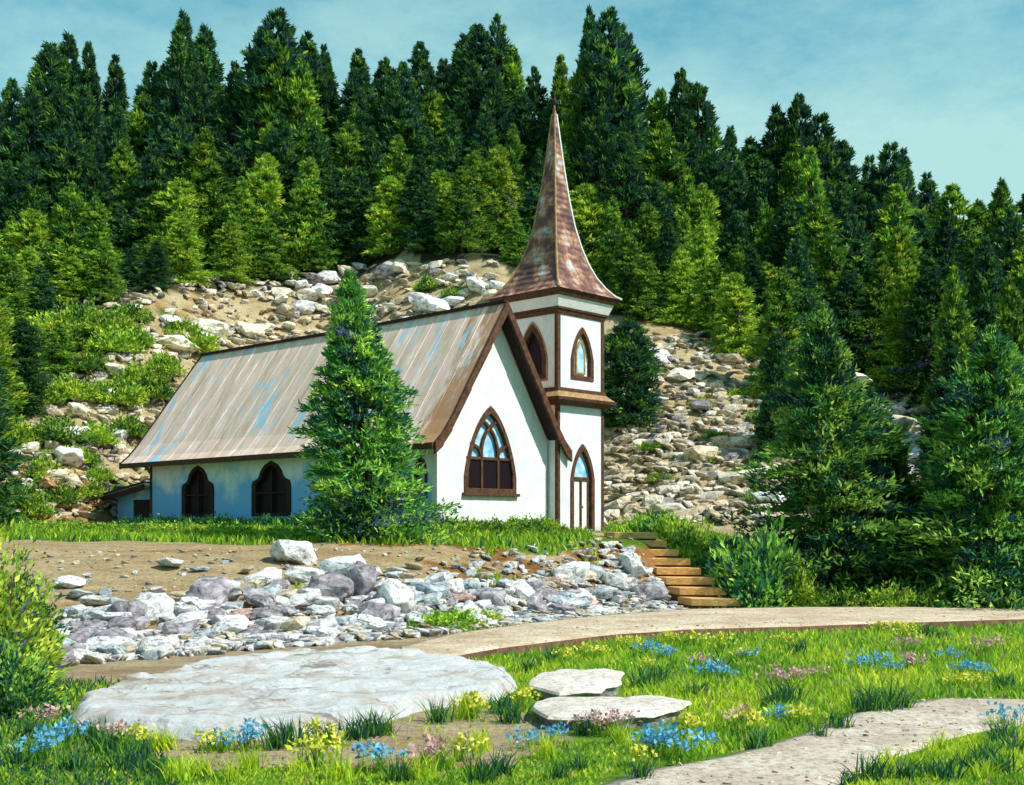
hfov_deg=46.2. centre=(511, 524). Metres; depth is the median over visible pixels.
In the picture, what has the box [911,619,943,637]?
grass tuft
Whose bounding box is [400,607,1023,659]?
dirt road
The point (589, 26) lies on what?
pine tree
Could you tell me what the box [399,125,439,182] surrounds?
pine tree
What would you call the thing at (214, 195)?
pine tree
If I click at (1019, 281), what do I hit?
pine tree
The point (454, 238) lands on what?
pine tree
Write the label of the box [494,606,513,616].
rock
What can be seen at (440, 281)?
rock
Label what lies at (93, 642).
rock
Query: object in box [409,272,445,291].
shrub
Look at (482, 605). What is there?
rock
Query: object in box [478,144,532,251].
pine tree
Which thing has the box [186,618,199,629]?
rock
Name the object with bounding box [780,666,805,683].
flower clump
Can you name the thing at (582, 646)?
flower clump
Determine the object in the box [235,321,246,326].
rock
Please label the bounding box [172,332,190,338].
rock
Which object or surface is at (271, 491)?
window
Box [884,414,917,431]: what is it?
rock
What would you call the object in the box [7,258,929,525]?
loose stones
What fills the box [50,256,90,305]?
pine tree
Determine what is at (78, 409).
rock
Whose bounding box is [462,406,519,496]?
window
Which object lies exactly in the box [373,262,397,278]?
rock
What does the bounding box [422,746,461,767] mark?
grass tuft
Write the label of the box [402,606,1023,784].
gravel
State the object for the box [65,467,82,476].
rock
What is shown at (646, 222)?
pine tree
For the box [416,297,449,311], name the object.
rock
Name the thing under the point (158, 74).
pine tree
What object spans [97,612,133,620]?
rock
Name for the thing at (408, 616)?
rock
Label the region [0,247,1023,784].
ground
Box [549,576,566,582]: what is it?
rock
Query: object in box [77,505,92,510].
rock
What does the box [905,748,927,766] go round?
grass tuft
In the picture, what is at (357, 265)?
rock
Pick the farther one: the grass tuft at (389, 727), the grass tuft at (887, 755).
the grass tuft at (389, 727)
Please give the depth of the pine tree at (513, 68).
105.16 m
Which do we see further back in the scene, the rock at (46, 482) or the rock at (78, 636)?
the rock at (46, 482)
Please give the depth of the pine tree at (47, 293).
77.62 m
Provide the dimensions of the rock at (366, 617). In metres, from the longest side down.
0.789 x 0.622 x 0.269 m
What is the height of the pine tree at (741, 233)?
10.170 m
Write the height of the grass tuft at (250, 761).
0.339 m
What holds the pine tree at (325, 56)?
on the ground at (106, 573)
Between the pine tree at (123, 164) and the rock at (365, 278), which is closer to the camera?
the rock at (365, 278)
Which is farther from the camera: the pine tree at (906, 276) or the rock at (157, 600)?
the pine tree at (906, 276)
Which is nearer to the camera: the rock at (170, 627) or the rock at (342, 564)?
the rock at (170, 627)
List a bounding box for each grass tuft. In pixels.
[0,742,42,766]
[12,711,54,735]
[47,741,95,771]
[60,715,114,743]
[80,723,137,753]
[94,741,148,771]
[108,730,166,758]
[131,752,175,776]
[136,725,173,751]
[146,751,207,783]
[147,723,184,750]
[181,747,218,776]
[209,755,245,782]
[228,743,267,771]
[251,715,319,748]
[252,715,294,750]
[286,749,308,772]
[303,715,353,744]
[316,749,370,784]
[324,710,386,741]
[334,705,406,738]
[370,751,437,784]
[372,711,405,735]
[401,748,443,780]
[414,691,459,724]
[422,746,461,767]
[447,688,479,719]
[456,751,511,784]
[463,745,526,777]
[467,726,491,753]
[485,688,515,714]
[486,693,544,723]
[506,678,533,697]
[515,655,544,672]
[528,729,559,760]
[533,757,583,778]
[542,643,571,660]
[551,711,604,736]
[566,748,595,769]
[607,721,636,744]
[620,755,664,779]
[624,662,663,688]
[628,659,678,682]
[672,678,707,695]
[675,701,701,723]
[685,678,713,695]
[730,723,779,748]
[752,689,780,706]
[753,675,804,704]
[768,674,812,703]
[783,634,809,655]
[803,718,833,736]
[820,705,860,728]
[830,765,870,784]
[836,683,904,711]
[836,747,896,781]
[844,680,902,711]
[864,674,915,709]
[868,750,932,782]
[874,740,920,773]
[894,686,922,707]
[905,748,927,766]
[910,756,935,775]
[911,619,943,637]
[918,739,940,760]
[923,725,960,751]
[923,746,974,782]
[934,629,949,639]
[944,743,967,758]
[944,745,992,766]
[956,729,982,749]
[964,755,1012,780]
[968,740,1001,759]
[971,739,1023,774]
[974,713,1023,744]
[977,667,1023,690]
[990,725,1023,753]
[997,746,1016,763]
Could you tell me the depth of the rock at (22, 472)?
59.43 m
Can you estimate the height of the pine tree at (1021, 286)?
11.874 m
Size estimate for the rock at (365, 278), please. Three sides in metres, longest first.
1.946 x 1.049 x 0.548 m
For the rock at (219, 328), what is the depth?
79.49 m
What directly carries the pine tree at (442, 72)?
on the ground at (106, 573)
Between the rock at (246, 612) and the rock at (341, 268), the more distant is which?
the rock at (341, 268)
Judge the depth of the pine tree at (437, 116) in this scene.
100.03 m
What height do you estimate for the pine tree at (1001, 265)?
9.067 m
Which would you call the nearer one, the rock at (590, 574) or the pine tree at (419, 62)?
the rock at (590, 574)
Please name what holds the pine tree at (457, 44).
on the ground at (106, 573)
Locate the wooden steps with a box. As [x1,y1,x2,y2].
[604,532,740,608]
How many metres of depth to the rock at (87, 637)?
25.87 m
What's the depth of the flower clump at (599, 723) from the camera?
15.67 m
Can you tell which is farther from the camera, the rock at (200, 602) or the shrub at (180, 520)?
the shrub at (180, 520)
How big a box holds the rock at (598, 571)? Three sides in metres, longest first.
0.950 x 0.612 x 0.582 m
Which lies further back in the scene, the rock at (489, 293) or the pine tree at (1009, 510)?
the rock at (489, 293)
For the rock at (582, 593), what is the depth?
36.63 m
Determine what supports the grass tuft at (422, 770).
on the ground at (106, 573)
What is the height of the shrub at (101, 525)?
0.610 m
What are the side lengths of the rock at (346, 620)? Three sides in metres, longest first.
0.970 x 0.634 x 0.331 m
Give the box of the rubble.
[47,537,688,665]
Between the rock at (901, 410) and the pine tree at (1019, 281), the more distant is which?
the pine tree at (1019, 281)
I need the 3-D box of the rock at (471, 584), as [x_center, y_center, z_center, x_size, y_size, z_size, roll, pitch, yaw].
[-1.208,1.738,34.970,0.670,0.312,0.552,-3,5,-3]
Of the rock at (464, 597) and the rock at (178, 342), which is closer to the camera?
the rock at (464, 597)
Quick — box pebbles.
[0,529,643,623]
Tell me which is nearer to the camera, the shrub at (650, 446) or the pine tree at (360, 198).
the shrub at (650, 446)
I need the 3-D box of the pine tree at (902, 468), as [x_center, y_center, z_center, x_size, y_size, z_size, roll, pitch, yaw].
[13.462,-0.239,41.994,6.425,6.744,5.466,0,0,0]
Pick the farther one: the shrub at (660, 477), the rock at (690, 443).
the rock at (690, 443)
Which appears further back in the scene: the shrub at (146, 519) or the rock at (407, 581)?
the shrub at (146, 519)
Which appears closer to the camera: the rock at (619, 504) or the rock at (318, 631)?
the rock at (318, 631)
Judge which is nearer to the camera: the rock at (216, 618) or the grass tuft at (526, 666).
the grass tuft at (526, 666)
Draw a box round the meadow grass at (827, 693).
[0,607,1023,784]
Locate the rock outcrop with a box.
[73,645,517,741]
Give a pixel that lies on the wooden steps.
(687, 585)
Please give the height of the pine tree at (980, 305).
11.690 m
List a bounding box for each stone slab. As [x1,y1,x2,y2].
[528,668,624,698]
[532,695,691,730]
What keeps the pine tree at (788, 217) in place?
on the ground at (106, 573)
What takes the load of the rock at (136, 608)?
on the ground at (106, 573)
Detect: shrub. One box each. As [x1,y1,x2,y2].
[0,515,74,701]
[0,627,69,721]
[1,561,76,676]
[2,477,48,508]
[3,414,60,445]
[12,496,61,517]
[14,517,49,529]
[19,452,78,478]
[22,320,53,350]
[23,378,68,404]
[25,301,83,332]
[30,414,98,443]
[32,518,76,530]
[35,345,78,370]
[40,480,86,505]
[41,323,94,350]
[48,368,108,399]
[55,297,104,322]
[55,517,92,528]
[60,442,104,464]
[61,348,120,372]
[71,303,141,335]
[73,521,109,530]
[75,475,108,498]
[78,324,148,354]
[80,415,125,445]
[81,464,117,480]
[84,370,152,405]
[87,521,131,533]
[105,412,148,436]
[106,297,155,323]
[108,516,132,523]
[110,359,173,385]
[110,520,146,531]
[113,321,158,348]
[119,516,138,523]
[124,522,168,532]
[127,514,150,523]
[131,372,175,400]
[137,514,157,523]
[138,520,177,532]
[141,349,189,376]
[150,513,171,524]
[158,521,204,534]
[160,313,204,333]
[165,513,184,523]
[166,321,224,352]
[171,515,195,524]
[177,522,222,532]
[184,515,206,524]
[196,513,220,525]
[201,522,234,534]
[204,511,231,525]
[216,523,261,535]
[218,515,249,524]
[231,516,255,526]
[234,525,278,538]
[247,512,271,524]
[255,512,284,526]
[256,525,292,537]
[269,515,296,526]
[279,514,300,527]
[279,525,307,537]
[402,618,453,628]
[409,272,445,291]
[411,610,473,632]
[421,512,472,533]
[430,605,486,627]
[439,282,467,297]
[451,516,491,534]
[465,514,507,534]
[476,607,505,620]
[496,517,524,534]
[509,514,554,530]
[514,521,557,535]
[527,511,568,531]
[558,524,581,532]
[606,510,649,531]
[631,440,665,450]
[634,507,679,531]
[644,469,676,481]
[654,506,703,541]
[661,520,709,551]
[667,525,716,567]
[680,397,712,405]
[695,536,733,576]
[695,545,725,576]
[696,429,733,439]
[701,454,726,462]
[701,506,814,607]
[725,467,749,478]
[727,385,758,398]
[733,484,784,502]
[738,459,773,469]
[742,408,759,419]
[767,548,828,606]
[812,583,869,606]
[856,576,921,606]
[906,583,953,606]
[946,587,1012,607]
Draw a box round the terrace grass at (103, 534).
[0,514,731,587]
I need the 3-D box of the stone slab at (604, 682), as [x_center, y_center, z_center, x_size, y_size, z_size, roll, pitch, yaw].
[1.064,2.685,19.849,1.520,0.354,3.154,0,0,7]
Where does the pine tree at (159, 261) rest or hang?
on the ground at (106, 573)
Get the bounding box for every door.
[134,500,149,518]
[570,444,594,530]
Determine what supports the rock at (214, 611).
on the ground at (106, 573)
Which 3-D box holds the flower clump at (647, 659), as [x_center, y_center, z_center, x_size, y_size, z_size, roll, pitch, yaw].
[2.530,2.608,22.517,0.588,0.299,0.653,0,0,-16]
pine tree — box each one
[0,77,23,122]
[0,85,50,205]
[0,99,6,134]
[0,122,29,200]
[0,156,65,247]
[0,160,25,232]
[0,208,63,313]
[0,215,22,290]
[0,230,13,289]
[0,247,37,324]
[0,298,33,449]
[0,356,39,525]
[5,245,54,312]
[7,317,59,414]
[9,40,74,154]
[23,264,59,316]
[24,120,92,243]
[26,29,82,142]
[26,82,77,221]
[37,180,93,288]
[39,322,78,378]
[42,84,112,182]
[50,253,87,304]
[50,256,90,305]
[60,135,120,279]
[69,194,125,267]
[74,39,110,154]
[74,252,124,302]
[75,233,130,299]
[91,138,142,247]
[92,96,141,211]
[101,53,129,181]
[107,203,132,279]
[112,142,171,263]
[117,191,170,273]
[118,246,145,290]
[120,91,164,187]
[126,59,160,159]
[132,115,209,267]
[135,240,177,291]
[139,62,179,158]
[143,7,212,176]
[144,177,216,274]
[161,214,222,286]
[164,62,218,159]
[168,127,235,270]
[184,22,225,120]
[194,177,228,268]
[203,96,239,165]
[205,6,318,178]
[205,176,267,275]
[205,220,255,282]
[209,142,253,226]
[219,60,242,152]
[230,26,273,141]
[238,152,301,275]
[240,76,263,165]
[245,51,303,161]
[245,218,301,279]
[246,121,289,202]
[247,112,306,263]
[267,156,347,271]
[276,267,462,544]
[279,58,335,195]
[288,215,338,271]
[289,124,340,267]
[297,30,331,108]
[299,163,364,271]
[317,75,341,175]
[319,43,339,108]
[322,172,385,265]
[325,47,382,172]
[327,228,361,272]
[328,119,374,243]
[342,86,383,201]
[351,175,410,258]
[358,125,382,238]
[360,177,408,258]
[371,56,399,124]
[372,134,417,216]
[376,60,426,172]
[377,89,389,159]
[390,154,446,247]
[391,95,422,187]
[398,40,442,162]
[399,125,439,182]
[402,182,442,252]
[418,87,451,163]
[428,169,451,242]
[432,113,466,225]
[434,58,456,110]
[434,166,488,254]
[436,149,504,251]
[438,59,494,161]
[439,22,524,189]
[443,32,466,94]
[463,99,515,240]
[466,61,528,221]
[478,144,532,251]
[479,12,516,103]
[495,210,528,265]
[501,45,540,167]
[501,183,539,261]
[503,123,530,220]
[507,88,541,190]
[523,65,549,148]
[523,99,567,172]
[525,149,544,233]
[539,53,571,129]
[546,66,588,184]
[562,143,577,205]
[564,5,662,214]
[568,61,643,215]
[569,182,614,284]
[572,3,595,126]
[572,106,627,261]
[590,124,646,280]
[590,196,629,296]
[603,228,647,313]
[604,318,670,427]
[610,180,701,299]
[613,67,647,187]
[615,31,651,146]
[620,202,677,303]
[620,253,672,320]
[622,118,690,219]
[641,86,672,160]
[648,213,685,316]
[648,247,706,327]
[660,66,708,165]
[660,108,702,218]
[662,81,736,215]
[670,168,699,256]
[673,212,698,319]
[676,145,736,248]
[678,219,718,324]
[684,259,732,336]
[687,182,728,287]
[699,272,763,356]
[708,298,976,606]
[714,210,767,272]
[715,160,757,245]
[715,243,750,306]
[721,125,746,214]
[731,248,768,335]
[731,261,777,330]
[739,136,774,183]
[740,160,781,253]
[743,266,807,397]
[747,202,784,261]
[747,326,795,462]
[752,101,792,182]
[759,238,822,335]
[760,196,805,283]
[772,139,808,247]
[773,232,829,340]
[777,92,834,197]
[777,145,838,265]
[784,195,849,281]
[803,224,863,337]
[810,111,862,198]
[817,423,974,593]
[822,139,870,214]
[825,181,857,258]
[827,259,886,370]
[829,213,875,303]
[833,270,879,368]
[849,193,893,264]
[850,250,900,374]
[856,140,927,247]
[858,154,877,198]
[860,269,902,377]
[864,257,934,392]
[866,250,956,405]
[867,241,880,264]
[868,322,1023,609]
[871,183,924,274]
[876,224,921,340]
[899,147,924,230]
[911,340,973,502]
[912,211,943,257]
[915,265,977,449]
[917,171,939,229]
[917,248,933,297]
[927,182,988,283]
[929,209,972,284]
[929,417,1003,561]
[934,259,981,340]
[958,236,1013,357]
[961,232,983,287]
[966,197,991,240]
[971,176,1023,278]
[976,254,1011,315]
[987,274,1023,457]
[989,207,1023,276]
[994,370,1023,543]
[1007,228,1023,332]
[1008,261,1022,339]
[1011,273,1023,346]
[1015,193,1023,226]
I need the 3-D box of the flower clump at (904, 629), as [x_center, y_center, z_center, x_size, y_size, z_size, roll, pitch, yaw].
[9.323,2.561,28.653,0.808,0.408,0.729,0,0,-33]
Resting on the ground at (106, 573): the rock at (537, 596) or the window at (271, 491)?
the rock at (537, 596)
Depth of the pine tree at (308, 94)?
97.28 m
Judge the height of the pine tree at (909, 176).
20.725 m
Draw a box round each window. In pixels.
[181,465,213,516]
[251,461,290,515]
[414,456,426,497]
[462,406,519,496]
[523,322,547,380]
[571,327,593,381]
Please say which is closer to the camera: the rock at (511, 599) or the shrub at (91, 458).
the rock at (511, 599)
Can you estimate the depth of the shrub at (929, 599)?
38.10 m
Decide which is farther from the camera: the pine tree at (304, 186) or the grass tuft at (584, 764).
the pine tree at (304, 186)
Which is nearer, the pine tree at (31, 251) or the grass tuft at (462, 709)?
the grass tuft at (462, 709)
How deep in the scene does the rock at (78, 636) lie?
26.15 m
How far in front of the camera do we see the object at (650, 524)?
47.79 m
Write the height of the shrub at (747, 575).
3.730 m
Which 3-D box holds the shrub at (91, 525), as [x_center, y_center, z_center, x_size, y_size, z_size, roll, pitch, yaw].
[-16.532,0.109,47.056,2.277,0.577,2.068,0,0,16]
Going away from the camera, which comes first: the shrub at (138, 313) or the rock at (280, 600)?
the rock at (280, 600)
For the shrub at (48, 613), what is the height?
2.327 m
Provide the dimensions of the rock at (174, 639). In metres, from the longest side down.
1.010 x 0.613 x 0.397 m
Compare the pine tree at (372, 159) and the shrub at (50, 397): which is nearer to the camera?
the shrub at (50, 397)
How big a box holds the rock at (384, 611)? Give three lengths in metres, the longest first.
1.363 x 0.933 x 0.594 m
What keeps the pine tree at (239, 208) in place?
on the ground at (106, 573)
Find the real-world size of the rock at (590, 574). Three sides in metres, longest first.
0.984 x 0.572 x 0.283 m
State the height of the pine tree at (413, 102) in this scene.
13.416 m
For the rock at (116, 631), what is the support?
on the ground at (106, 573)
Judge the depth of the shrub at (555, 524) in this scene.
45.59 m
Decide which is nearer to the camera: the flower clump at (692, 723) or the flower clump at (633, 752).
the flower clump at (633, 752)
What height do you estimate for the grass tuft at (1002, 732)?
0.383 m
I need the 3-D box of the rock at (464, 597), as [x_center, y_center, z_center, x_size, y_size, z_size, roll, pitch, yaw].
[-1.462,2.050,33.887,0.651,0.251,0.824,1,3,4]
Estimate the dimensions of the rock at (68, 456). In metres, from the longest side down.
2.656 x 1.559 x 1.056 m
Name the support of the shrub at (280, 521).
on the ground at (106, 573)
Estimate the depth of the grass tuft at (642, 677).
20.21 m
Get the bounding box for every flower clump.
[9,726,71,763]
[18,702,80,727]
[25,714,94,752]
[56,720,89,744]
[96,718,140,746]
[108,723,165,752]
[192,729,233,753]
[204,727,239,752]
[220,717,274,753]
[285,730,350,769]
[289,716,341,746]
[351,739,409,773]
[401,733,456,770]
[427,729,488,764]
[449,691,503,721]
[503,687,541,707]
[505,725,556,752]
[532,722,568,742]
[546,645,583,663]
[567,711,618,738]
[568,640,598,658]
[584,705,641,739]
[589,645,611,657]
[613,634,644,650]
[613,738,662,767]
[625,722,674,755]
[631,638,660,654]
[631,655,660,669]
[639,719,718,764]
[642,728,690,758]
[649,643,677,659]
[655,629,685,644]
[662,711,717,737]
[672,628,709,646]
[682,657,729,678]
[685,651,715,665]
[699,630,742,652]
[707,663,739,679]
[715,702,762,726]
[720,706,780,737]
[729,646,754,661]
[733,648,759,662]
[752,664,804,687]
[761,703,791,722]
[770,631,799,647]
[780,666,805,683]
[784,703,815,722]
[800,665,831,678]
[838,653,875,671]
[861,650,893,667]
[866,619,896,633]
[878,660,904,674]
[886,620,907,631]
[889,624,922,639]
[890,634,925,651]
[894,649,930,674]
[898,620,923,633]
[934,646,963,660]
[942,671,977,689]
[946,659,976,671]
[963,634,1014,655]
[963,672,991,688]
[964,659,996,675]
[979,700,1023,727]
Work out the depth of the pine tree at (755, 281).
79.59 m
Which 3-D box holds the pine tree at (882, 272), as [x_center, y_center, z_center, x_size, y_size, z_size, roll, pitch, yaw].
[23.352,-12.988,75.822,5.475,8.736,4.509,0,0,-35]
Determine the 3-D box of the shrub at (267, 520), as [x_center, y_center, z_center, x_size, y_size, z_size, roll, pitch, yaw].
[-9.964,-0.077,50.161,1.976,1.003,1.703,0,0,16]
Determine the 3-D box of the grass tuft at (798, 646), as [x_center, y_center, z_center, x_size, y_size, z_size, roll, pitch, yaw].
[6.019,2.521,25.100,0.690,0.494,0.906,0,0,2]
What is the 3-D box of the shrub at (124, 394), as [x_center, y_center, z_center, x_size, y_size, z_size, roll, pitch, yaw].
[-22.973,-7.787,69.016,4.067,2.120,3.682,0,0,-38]
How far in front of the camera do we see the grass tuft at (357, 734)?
15.38 m
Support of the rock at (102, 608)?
on the ground at (106, 573)
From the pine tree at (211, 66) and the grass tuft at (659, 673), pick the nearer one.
the grass tuft at (659, 673)
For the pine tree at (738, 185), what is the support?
on the ground at (106, 573)
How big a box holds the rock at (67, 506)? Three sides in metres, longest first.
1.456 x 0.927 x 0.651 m
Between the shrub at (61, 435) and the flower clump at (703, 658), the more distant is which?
the shrub at (61, 435)
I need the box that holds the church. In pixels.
[100,90,621,530]
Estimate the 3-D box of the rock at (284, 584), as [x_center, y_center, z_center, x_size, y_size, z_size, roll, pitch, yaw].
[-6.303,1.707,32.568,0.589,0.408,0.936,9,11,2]
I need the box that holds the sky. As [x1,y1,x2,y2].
[0,0,1023,227]
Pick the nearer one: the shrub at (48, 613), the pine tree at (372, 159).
the shrub at (48, 613)
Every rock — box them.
[10,470,29,477]
[17,464,27,474]
[20,477,35,486]
[21,441,39,452]
[28,466,79,486]
[38,475,58,489]
[38,514,47,519]
[45,408,65,417]
[51,425,90,440]
[53,496,71,508]
[54,447,84,466]
[54,575,87,587]
[54,638,77,643]
[55,628,70,632]
[57,515,73,522]
[57,648,76,666]
[60,643,87,649]
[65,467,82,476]
[66,589,94,598]
[66,609,75,614]
[66,630,91,642]
[68,402,93,415]
[70,605,86,612]
[71,627,97,632]
[73,620,108,629]
[74,608,106,619]
[74,649,93,663]
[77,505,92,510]
[78,595,116,604]
[79,630,100,642]
[80,480,98,487]
[85,635,136,650]
[87,497,106,505]
[95,627,136,638]
[96,605,109,610]
[96,644,126,654]
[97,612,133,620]
[99,588,111,594]
[104,362,125,374]
[106,600,146,615]
[107,616,150,630]
[109,427,128,440]
[109,598,129,604]
[119,454,128,462]
[121,627,138,635]
[137,591,174,612]
[137,634,174,655]
[144,586,165,593]
[145,608,174,622]
[150,633,181,644]
[155,334,198,352]
[155,557,183,566]
[158,620,191,634]
[159,314,181,325]
[166,634,178,647]
[169,591,186,600]
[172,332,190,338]
[172,609,208,622]
[173,605,198,616]
[174,601,187,605]
[180,597,213,607]
[183,640,206,654]
[185,576,231,607]
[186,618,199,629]
[189,566,208,570]
[190,629,217,636]
[192,318,228,337]
[196,636,211,641]
[202,607,224,618]
[210,614,250,626]
[211,619,248,632]
[218,337,226,344]
[220,578,240,600]
[229,608,251,618]
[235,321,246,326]
[237,566,253,573]
[238,323,264,337]
[238,578,263,594]
[241,588,275,606]
[243,566,282,586]
[245,625,262,633]
[249,289,261,296]
[249,607,284,619]
[254,618,283,629]
[257,584,281,595]
[261,323,274,331]
[268,579,290,588]
[268,605,297,616]
[269,616,287,618]
[270,539,316,564]
[271,286,293,296]
[274,293,287,303]
[274,304,296,315]
[275,595,287,604]
[278,588,298,597]
[278,616,310,631]
[283,321,295,329]
[284,280,295,285]
[284,566,324,584]
[287,311,299,318]
[287,593,323,606]
[291,300,317,314]
[294,279,307,287]
[296,288,317,300]
[298,316,311,322]
[298,582,307,589]
[298,588,322,594]
[298,626,308,633]
[305,272,327,283]
[305,625,340,636]
[306,573,353,602]
[306,595,343,610]
[306,604,335,614]
[306,619,337,628]
[312,283,332,298]
[313,303,328,312]
[317,270,341,283]
[318,616,335,620]
[320,555,365,576]
[321,297,335,306]
[329,285,338,295]
[333,614,357,625]
[337,264,357,276]
[344,598,362,605]
[345,561,378,594]
[352,262,366,269]
[357,613,385,622]
[359,598,385,607]
[360,272,376,282]
[360,600,400,621]
[362,285,377,297]
[362,622,385,629]
[365,593,377,600]
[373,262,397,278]
[373,578,401,591]
[377,579,415,613]
[380,303,394,312]
[391,261,407,272]
[402,579,420,584]
[405,613,424,622]
[407,585,415,589]
[408,292,432,304]
[410,581,450,599]
[412,605,433,614]
[413,590,424,596]
[415,592,442,605]
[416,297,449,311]
[423,571,453,582]
[428,260,442,268]
[429,279,444,285]
[440,273,459,279]
[441,296,464,306]
[441,577,464,593]
[443,598,457,605]
[448,593,471,601]
[455,601,479,613]
[456,287,471,296]
[460,588,476,594]
[463,579,481,589]
[465,276,491,292]
[466,271,474,276]
[469,614,485,620]
[473,586,507,604]
[474,601,486,611]
[477,599,491,604]
[482,289,497,300]
[487,280,504,288]
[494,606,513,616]
[497,577,515,587]
[504,595,518,604]
[505,587,515,593]
[506,580,535,598]
[521,600,547,610]
[525,591,542,601]
[528,579,543,589]
[534,586,559,602]
[544,581,556,586]
[546,595,566,602]
[548,603,576,611]
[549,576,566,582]
[550,561,589,582]
[559,589,580,593]
[560,591,576,598]
[560,598,581,607]
[574,595,591,600]
[575,591,589,596]
[577,597,590,609]
[578,588,589,593]
[582,570,595,581]
[589,604,603,612]
[590,565,603,580]
[590,600,598,604]
[591,589,613,598]
[594,584,610,590]
[600,573,630,590]
[604,498,627,510]
[607,595,626,604]
[612,590,624,596]
[613,433,636,443]
[613,573,627,580]
[617,551,646,576]
[629,580,669,599]
[631,577,638,583]
[638,578,651,583]
[642,495,663,505]
[644,577,662,581]
[649,348,671,357]
[650,374,664,385]
[650,502,684,513]
[651,397,670,403]
[654,354,670,365]
[665,601,677,604]
[666,367,695,380]
[681,445,718,461]
[682,485,694,492]
[685,440,694,445]
[688,387,699,394]
[690,399,711,410]
[706,380,723,390]
[712,435,728,444]
[713,352,744,363]
[717,470,744,483]
[724,426,740,430]
[724,435,754,447]
[733,486,749,493]
[743,467,774,481]
[747,489,785,503]
[771,456,795,463]
[854,372,871,386]
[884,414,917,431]
[889,405,905,415]
[890,416,913,429]
[901,394,924,404]
[903,436,912,443]
[905,431,921,437]
[907,447,923,463]
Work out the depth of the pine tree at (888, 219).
80.81 m
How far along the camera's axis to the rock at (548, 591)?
35.78 m
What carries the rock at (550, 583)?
on the ground at (106, 573)
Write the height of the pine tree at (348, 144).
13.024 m
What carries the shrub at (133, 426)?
on the ground at (106, 573)
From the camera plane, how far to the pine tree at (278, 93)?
97.31 m
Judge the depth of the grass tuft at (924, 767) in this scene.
13.13 m
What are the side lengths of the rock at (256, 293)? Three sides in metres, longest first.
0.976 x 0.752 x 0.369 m
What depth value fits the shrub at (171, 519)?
55.24 m
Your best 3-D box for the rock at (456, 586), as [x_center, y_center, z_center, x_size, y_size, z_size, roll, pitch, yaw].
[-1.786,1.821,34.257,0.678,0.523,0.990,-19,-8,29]
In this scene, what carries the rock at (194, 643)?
on the ground at (106, 573)
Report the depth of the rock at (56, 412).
65.76 m
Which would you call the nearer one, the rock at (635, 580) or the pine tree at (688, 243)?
the rock at (635, 580)
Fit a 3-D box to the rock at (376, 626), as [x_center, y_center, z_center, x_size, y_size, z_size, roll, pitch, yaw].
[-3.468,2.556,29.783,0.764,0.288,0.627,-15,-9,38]
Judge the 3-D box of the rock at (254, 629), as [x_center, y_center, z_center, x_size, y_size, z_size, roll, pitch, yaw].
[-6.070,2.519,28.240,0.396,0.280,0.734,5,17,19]
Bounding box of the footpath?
[603,698,1023,784]
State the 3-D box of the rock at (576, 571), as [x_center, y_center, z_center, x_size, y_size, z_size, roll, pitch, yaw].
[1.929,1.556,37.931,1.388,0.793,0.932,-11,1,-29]
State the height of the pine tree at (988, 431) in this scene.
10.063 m
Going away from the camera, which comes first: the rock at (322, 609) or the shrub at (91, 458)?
the rock at (322, 609)
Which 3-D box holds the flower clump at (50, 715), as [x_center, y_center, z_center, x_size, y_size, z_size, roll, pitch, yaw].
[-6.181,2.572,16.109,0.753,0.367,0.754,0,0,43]
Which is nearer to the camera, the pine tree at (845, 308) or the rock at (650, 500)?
the rock at (650, 500)
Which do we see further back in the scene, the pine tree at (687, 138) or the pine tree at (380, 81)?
the pine tree at (380, 81)
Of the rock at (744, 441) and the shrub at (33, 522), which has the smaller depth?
the shrub at (33, 522)
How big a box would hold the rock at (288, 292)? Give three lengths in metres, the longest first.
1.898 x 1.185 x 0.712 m
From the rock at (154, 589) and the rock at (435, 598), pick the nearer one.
the rock at (154, 589)
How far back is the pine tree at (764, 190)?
89.81 m
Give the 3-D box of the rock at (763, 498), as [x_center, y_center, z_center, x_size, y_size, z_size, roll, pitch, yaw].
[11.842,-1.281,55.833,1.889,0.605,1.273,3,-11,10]
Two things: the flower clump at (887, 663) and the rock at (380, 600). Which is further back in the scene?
the rock at (380, 600)
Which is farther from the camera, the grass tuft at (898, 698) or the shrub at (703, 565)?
the shrub at (703, 565)
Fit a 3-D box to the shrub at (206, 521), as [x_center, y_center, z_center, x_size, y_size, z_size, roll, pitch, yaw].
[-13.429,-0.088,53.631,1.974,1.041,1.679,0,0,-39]
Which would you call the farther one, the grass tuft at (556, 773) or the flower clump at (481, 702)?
the flower clump at (481, 702)
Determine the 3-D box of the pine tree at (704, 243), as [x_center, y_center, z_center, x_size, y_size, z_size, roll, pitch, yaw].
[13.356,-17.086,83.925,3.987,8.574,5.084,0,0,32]
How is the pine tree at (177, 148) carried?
on the ground at (106, 573)
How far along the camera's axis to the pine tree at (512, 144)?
96.25 m
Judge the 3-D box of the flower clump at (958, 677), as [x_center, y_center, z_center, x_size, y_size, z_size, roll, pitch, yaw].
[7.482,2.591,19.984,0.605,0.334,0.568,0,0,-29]
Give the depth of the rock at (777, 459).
59.09 m
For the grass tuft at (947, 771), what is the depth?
12.79 m
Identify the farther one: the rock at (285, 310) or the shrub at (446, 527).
the rock at (285, 310)
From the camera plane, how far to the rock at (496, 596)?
34.08 m
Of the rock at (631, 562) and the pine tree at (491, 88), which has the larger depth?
the pine tree at (491, 88)
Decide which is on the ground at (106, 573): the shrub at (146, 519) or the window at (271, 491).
the shrub at (146, 519)
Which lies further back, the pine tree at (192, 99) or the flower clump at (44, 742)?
the pine tree at (192, 99)
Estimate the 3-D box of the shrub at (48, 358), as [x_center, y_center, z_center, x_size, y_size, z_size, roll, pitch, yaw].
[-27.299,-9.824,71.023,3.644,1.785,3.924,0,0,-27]

